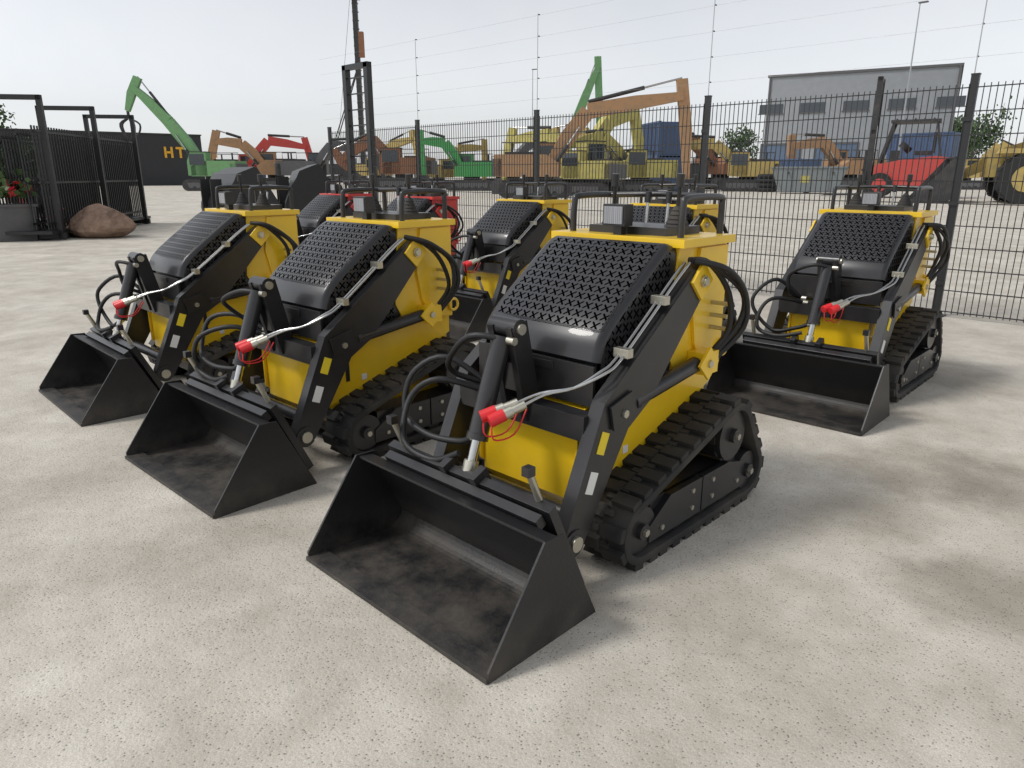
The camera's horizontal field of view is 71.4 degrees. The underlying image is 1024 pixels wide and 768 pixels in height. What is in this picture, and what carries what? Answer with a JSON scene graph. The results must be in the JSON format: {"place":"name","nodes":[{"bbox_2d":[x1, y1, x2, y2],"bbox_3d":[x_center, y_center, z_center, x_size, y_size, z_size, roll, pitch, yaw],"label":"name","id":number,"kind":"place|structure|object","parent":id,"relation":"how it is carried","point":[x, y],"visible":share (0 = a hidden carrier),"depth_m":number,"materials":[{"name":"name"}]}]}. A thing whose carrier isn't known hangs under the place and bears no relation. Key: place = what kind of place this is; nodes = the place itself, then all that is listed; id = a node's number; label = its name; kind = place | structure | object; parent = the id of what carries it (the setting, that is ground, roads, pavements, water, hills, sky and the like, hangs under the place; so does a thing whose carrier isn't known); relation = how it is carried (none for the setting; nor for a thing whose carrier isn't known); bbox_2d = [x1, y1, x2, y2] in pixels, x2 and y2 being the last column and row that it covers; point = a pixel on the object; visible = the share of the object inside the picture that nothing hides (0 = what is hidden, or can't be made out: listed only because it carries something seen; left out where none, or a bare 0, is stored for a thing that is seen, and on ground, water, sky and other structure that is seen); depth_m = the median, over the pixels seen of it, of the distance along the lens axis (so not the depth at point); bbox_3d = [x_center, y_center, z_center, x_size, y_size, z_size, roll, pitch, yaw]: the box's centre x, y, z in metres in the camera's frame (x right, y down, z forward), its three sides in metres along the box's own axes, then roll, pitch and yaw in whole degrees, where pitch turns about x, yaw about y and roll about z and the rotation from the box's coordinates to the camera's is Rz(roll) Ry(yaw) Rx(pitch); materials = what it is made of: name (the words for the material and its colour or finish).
{"place":"outdoors","nodes":[
{"label":"outdoors","id":0,"kind":"place"},
{"bbox_2d":[0,128,217,185],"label":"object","id":1,"kind":"structure","parent":0,"point":[163,158],"depth_m":87.85,"materials":[{"name":"black metal"}]},
{"bbox_2d":[0,176,1023,767],"bbox_3d":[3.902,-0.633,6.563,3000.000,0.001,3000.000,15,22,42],"label":"ground","id":2,"kind":"structure","parent":0,"point":[824,598],"depth_m":2.12,"materials":[{"name":"concrete"}]},
{"bbox_2d":[0,103,15,127],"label":"tree","id":3,"kind":"object","parent":2,"relation":"on","point":[3,112],"visible":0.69,"depth_m":109.52,"materials":[{"name":"green plant"}]},
{"bbox_2d":[0,136,41,202],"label":"shrub","id":4,"kind":"object","parent":2,"relation":"on","point":[18,162],"visible":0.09,"depth_m":23.81,"materials":[{"name":"green plant"}]},
{"bbox_2d":[0,166,58,241],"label":"planter","id":5,"kind":"object","parent":2,"relation":"on","point":[15,217],"visible":0.83,"depth_m":13.83,"materials":[{"name":"grey concrete"}]},
{"bbox_2d":[18,177,73,235],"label":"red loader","id":6,"kind":"object","parent":2,"relation":"on","point":[43,206],"visible":0.06,"depth_m":15.07,"materials":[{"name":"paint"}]},
{"bbox_2d":[0,94,150,239],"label":"fence panel rack","id":7,"kind":"object","parent":2,"relation":"on","point":[66,165],"visible":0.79,"depth_m":15.14,"materials":[{"name":"black metal"}]},
{"bbox_2d":[64,203,136,237],"bbox_3d":[-8.634,-3.396,14.850,1.625,0.723,1.006,7,18,23],"label":"boulder","id":8,"kind":"object","parent":2,"relation":"on","point":[97,220],"visible":0.91,"depth_m":14.48,"materials":[{"name":"brown stone"}]},
{"bbox_2d":[38,174,299,426],"bbox_3d":[-1.932,-0.625,4.328,1.643,1.250,0.876,-16,22,-42],"label":"loader","id":9,"kind":"object","parent":2,"relation":"on","point":[192,272],"visible":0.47,"depth_m":4.16,"materials":[{"name":"yellow paint"}]},
{"bbox_2d":[119,75,247,190],"bbox_3d":[-26.973,-20.296,57.884,9.607,8.842,3.040,0,16,0],"label":"material handler","id":10,"kind":"object","parent":2,"relation":"on","point":[200,163],"visible":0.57,"depth_m":57.31,"materials":[{"name":"green metal"}]},
{"bbox_2d":[199,167,279,210],"bbox_3d":[-6.591,-4.558,17.422,1.665,1.438,2.360,-11,20,-33],"label":"loader bucket","id":11,"kind":"object","parent":2,"relation":"on","point":[227,176],"visible":0.29,"depth_m":16.55,"materials":[{"name":"grey metal"}]},
{"bbox_2d":[208,129,296,184],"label":"yard excavator","id":12,"kind":"object","parent":2,"relation":"on","point":[264,162],"visible":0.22,"depth_m":66.11,"materials":[{"name":"orange metal"}]},
{"bbox_2d":[217,134,311,166],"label":"yard excavator","id":13,"kind":"object","parent":2,"relation":"on","point":[264,144],"visible":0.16,"depth_m":73.50,"materials":[{"name":"red metal"}]},
{"bbox_2d":[125,174,475,518],"bbox_3d":[-0.883,-0.340,3.359,0.876,1.250,1.642,15,22,41],"label":"loader","id":14,"kind":"object","parent":2,"relation":"on","point":[344,328],"visible":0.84,"depth_m":3.22,"materials":[{"name":"yellow paint"}]},
{"bbox_2d":[275,164,330,215],"bbox_3d":[-5.114,-4.865,18.345,1.748,1.510,2.688,-6,17,-19],"label":"loader bucket","id":15,"kind":"object","parent":2,"relation":"on","point":[306,183],"visible":0.42,"depth_m":17.05,"materials":[{"name":"grey metal"}]},
{"bbox_2d":[296,175,371,244],"bbox_3d":[-2.197,-1.724,8.076,0.876,1.250,1.642,15,22,41],"label":"red loader","id":16,"kind":"object","parent":2,"relation":"on","point":[316,211],"visible":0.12,"depth_m":7.96,"materials":[{"name":"paint"}]},
{"bbox_2d":[274,138,393,183],"bbox_3d":[-15.796,-19.934,64.491,10.557,4.552,3.188,0,16,0],"label":"yard excavator","id":17,"kind":"object","parent":2,"relation":"on","point":[285,167],"visible":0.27,"depth_m":63.77,"materials":[{"name":"orange metal"}]},
{"bbox_2d":[341,61,377,198],"bbox_3d":[-2.572,-3.861,12.220,0.720,3.010,0.127,15,22,42],"label":"mast","id":18,"kind":"object","parent":2,"relation":"on","point":[365,66],"visible":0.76,"depth_m":11.98,"materials":[{"name":"metal"}]},
{"bbox_2d":[333,134,436,187],"bbox_3d":[-11.311,-19.570,62.402,9.103,4.904,3.478,1,16,2],"label":"yard excavator","id":19,"kind":"object","parent":2,"relation":"on","point":[430,170],"visible":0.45,"depth_m":61.20,"materials":[{"name":"orange metal"}]},
{"bbox_2d":[356,129,415,185],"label":"yard excavator","id":20,"kind":"object","parent":2,"relation":"on","point":[400,143],"visible":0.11,"depth_m":78.09,"materials":[{"name":"yellow metal"}]},
{"bbox_2d":[387,175,464,283],"bbox_3d":[-1.143,-1.434,7.088,0.876,1.250,1.642,15,22,42],"label":"red loader","id":21,"kind":"object","parent":2,"relation":"on","point":[431,203],"visible":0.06,"depth_m":7.10,"materials":[{"name":"paint"}]},
{"bbox_2d":[415,138,487,188],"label":"yard excavator","id":22,"kind":"object","parent":2,"relation":"on","point":[448,169],"visible":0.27,"depth_m":68.30,"materials":[{"name":"yellow metal"}]},
{"bbox_2d":[420,129,493,190],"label":"yard excavator","id":23,"kind":"object","parent":2,"relation":"on","point":[424,142],"visible":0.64,"depth_m":58.46,"materials":[{"name":"green metal"}]},
{"bbox_2d":[480,143,532,180],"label":"yard excavator","id":24,"kind":"object","parent":2,"relation":"on","point":[527,145],"depth_m":75.67,"materials":[{"name":"yellow metal"}]},
{"bbox_2d":[449,174,571,341],"bbox_3d":[-0.098,-1.155,6.137,1.643,1.250,0.876,-15,22,-42],"label":"loader","id":25,"kind":"object","parent":2,"relation":"on","point":[506,242],"visible":0.45,"depth_m":5.95,"materials":[{"name":"yellow paint"}]},
{"bbox_2d":[507,177,520,180],"bbox_3d":[0.001,-17.464,61.573,1.507,1.330,1.510,15,22,42],"label":"tyre stack","id":26,"kind":"object","parent":2,"relation":"on","point":[512,178],"visible":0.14,"depth_m":60.88,"materials":[{"name":"black rubber"}]},
{"bbox_2d":[532,69,536,151],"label":"light pole","id":27,"kind":"object","parent":2,"relation":"on","point":[532,98],"visible":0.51,"depth_m":97.79,"materials":[{"name":"grey metal"}]},
{"bbox_2d":[306,173,763,684],"bbox_3d":[0.196,-0.083,2.483,0.876,1.250,1.642,15,22,42],"label":"loader","id":28,"kind":"object","parent":2,"relation":"on","point":[591,412],"visible":1,"depth_m":2.33,"materials":[{"name":"yellow paint"}]},
{"bbox_2d":[490,126,626,195],"bbox_3d":[2.636,-14.381,45.955,9.371,4.414,2.689,10,19,31],"label":"yard excavator","id":29,"kind":"object","parent":2,"relation":"on","point":[571,170],"visible":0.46,"depth_m":44.11,"materials":[{"name":"yellow metal"}]},
{"bbox_2d":[551,56,602,178],"bbox_3d":[5.122,-24.037,65.793,7.507,11.568,3.040,0,16,0],"label":"material handler","id":30,"kind":"object","parent":2,"relation":"on","point":[595,77],"visible":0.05,"depth_m":64.68,"materials":[{"name":"green metal"}]},
{"bbox_2d":[551,124,629,180],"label":"yard excavator","id":31,"kind":"object","parent":2,"relation":"on","point":[556,128],"visible":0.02,"depth_m":55.98,"materials":[{"name":"yellow metal"}]},
{"bbox_2d":[492,77,697,197],"bbox_3d":[4.978,-13.908,40.712,12.161,6.746,3.040,0,16,0],"label":"orange excavator","id":32,"kind":"object","parent":2,"relation":"on","point":[681,97],"visible":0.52,"depth_m":39.96,"materials":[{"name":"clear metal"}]},
{"bbox_2d":[551,109,652,182],"bbox_3d":[6.003,-16.005,48.535,9.996,6.822,3.378,-10,19,-31],"label":"yard excavator","id":33,"kind":"object","parent":2,"relation":"on","point":[586,143],"visible":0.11,"depth_m":48.12,"materials":[{"name":"yellow metal"}]},
{"bbox_2d":[548,128,678,191],"bbox_3d":[6.407,-14.759,48.616,9.472,5.097,2.867,-3,17,-10],"label":"yard excavator","id":34,"kind":"object","parent":2,"relation":"on","point":[626,157],"visible":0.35,"depth_m":47.89,"materials":[{"name":"yellow metal"}]},
{"bbox_2d":[647,156,681,190],"bbox_3d":[11.939,-17.199,58.358,2.460,2.610,6.115,-3,17,-10],"label":"container","id":35,"kind":"object","parent":2,"relation":"on","point":[680,166],"visible":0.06,"depth_m":55.44,"materials":[{"name":"blue metal"}]},
{"bbox_2d":[632,121,680,156],"bbox_3d":[11.939,-19.693,57.626,2.460,2.610,6.115,-3,17,-10],"label":"container","id":36,"kind":"object","parent":35,"relation":"on","point":[652,131],"visible":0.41,"depth_m":54.93,"materials":[{"name":"blue metal"}]},
{"bbox_2d":[630,147,707,177],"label":"yard excavator","id":37,"kind":"object","parent":2,"relation":"on","point":[693,169],"visible":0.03,"depth_m":58.58,"materials":[{"name":"orange metal"}]},
{"bbox_2d":[323,0,1023,322],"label":"fence","id":38,"kind":"object","parent":2,"relation":"on","point":[965,135],"visible":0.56,"depth_m":7.53,"materials":[{"name":"metal"}]},
{"bbox_2d":[630,174,736,335],"bbox_3d":[0.936,-0.871,5.169,1.642,1.250,0.876,-16,22,-43],"label":"loader","id":39,"kind":"object","parent":2,"relation":"on","point":[703,214],"visible":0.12,"depth_m":5.17,"materials":[{"name":"yellow paint"}]},
{"bbox_2d":[691,132,753,189],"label":"yard excavator","id":40,"kind":"object","parent":2,"relation":"on","point":[719,166],"visible":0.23,"depth_m":63.07,"materials":[{"name":"orange metal"}]},
{"bbox_2d":[691,135,780,191],"bbox_3d":[16.988,-17.149,57.172,8.528,5.577,2.990,5,17,18],"label":"yard excavator","id":41,"kind":"object","parent":2,"relation":"on","point":[740,172],"visible":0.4,"depth_m":55.65,"materials":[{"name":"yellow metal"}]},
{"bbox_2d":[720,123,762,158],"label":"tree","id":42,"kind":"object","parent":2,"relation":"on","point":[741,145],"visible":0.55,"depth_m":154.19,"materials":[{"name":"green plant"}]},
{"bbox_2d":[756,174,775,191],"bbox_3d":[19.570,-15.415,54.586,1.507,1.330,1.510,15,22,42],"label":"tyre stack","id":43,"kind":"object","parent":2,"relation":"on","point":[769,183],"visible":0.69,"depth_m":54.05,"materials":[{"name":"black rubber"}]},
{"bbox_2d":[757,158,821,187],"bbox_3d":[24.717,-19.108,64.869,2.460,2.610,6.115,-7,18,-24],"label":"container","id":44,"kind":"object","parent":2,"relation":"on","point":[800,163],"visible":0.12,"depth_m":62.21,"materials":[{"name":"blue metal"}]},
{"bbox_2d":[771,166,848,193],"bbox_3d":[20.750,-14.319,50.005,4.784,1.807,2.766,4,17,14],"label":"skip","id":45,"kind":"object","parent":2,"relation":"on","point":[824,177],"visible":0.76,"depth_m":48.85,"materials":[{"name":"grey metal"}]},
{"bbox_2d":[706,174,949,435],"bbox_3d":[1.968,-0.588,4.202,0.876,1.250,1.642,15,22,41],"label":"loader","id":46,"kind":"object","parent":2,"relation":"on","point":[851,342],"visible":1,"depth_m":4.05,"materials":[{"name":"yellow paint"}]},
{"bbox_2d":[786,133,886,189],"bbox_3d":[28.809,-19.480,64.310,8.872,5.973,3.426,-2,16,-7],"label":"yard excavator","id":47,"kind":"object","parent":2,"relation":"on","point":[837,156],"visible":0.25,"depth_m":63.25,"materials":[{"name":"orange metal"}]},
{"bbox_2d":[821,76,948,196],"bbox_3d":[21.782,-13.981,40.522,6.930,6.498,2.772,9,19,29],"label":"forklift","id":48,"kind":"object","parent":2,"relation":"on","point":[881,81],"visible":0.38,"depth_m":39.97,"materials":[{"name":"red metal"}]},
{"bbox_2d":[898,0,928,150],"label":"light pole","id":49,"kind":"object","parent":2,"relation":"on","point":[927,1],"visible":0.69,"depth_m":59.08,"materials":[{"name":"grey metal"}]},
{"bbox_2d":[909,142,1023,203],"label":"wheel loader","id":50,"kind":"object","parent":2,"relation":"on","point":[1017,153],"visible":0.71,"depth_m":32.52,"materials":[{"name":"yellow metal"}]},
{"bbox_2d":[952,114,993,157],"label":"tree","id":51,"kind":"object","parent":2,"relation":"on","point":[959,127],"visible":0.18,"depth_m":119.46,"materials":[{"name":"green plant"}]},
{"bbox_2d":[961,139,1013,189],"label":"yard excavator","id":52,"kind":"object","parent":2,"relation":"on","point":[978,175],"visible":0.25,"depth_m":62.70,"materials":[{"name":"yellow metal"}]},
{"bbox_2d":[968,95,1017,157],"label":"tree","id":53,"kind":"object","parent":2,"relation":"on","point":[991,137],"visible":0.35,"depth_m":127.69,"materials":[{"name":"green plant"}]},
{"bbox_2d":[0,0,1023,175],"label":"sky","id":54,"kind":"structure","parent":0,"point":[252,70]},
{"bbox_2d":[758,63,966,177],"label":"warehouse","id":55,"kind":"structure","parent":0,"point":[833,83],"depth_m":78.59,"materials":[{"name":"grey metal"}]},
{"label":"container","id":56,"kind":"object","parent":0,"visible":0},
{"bbox_2d":[886,131,960,160],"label":"container","id":57,"kind":"object","parent":56,"relation":"on","point":[930,144],"visible":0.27,"depth_m":69.47,"materials":[{"name":"blue metal"}]}
]}

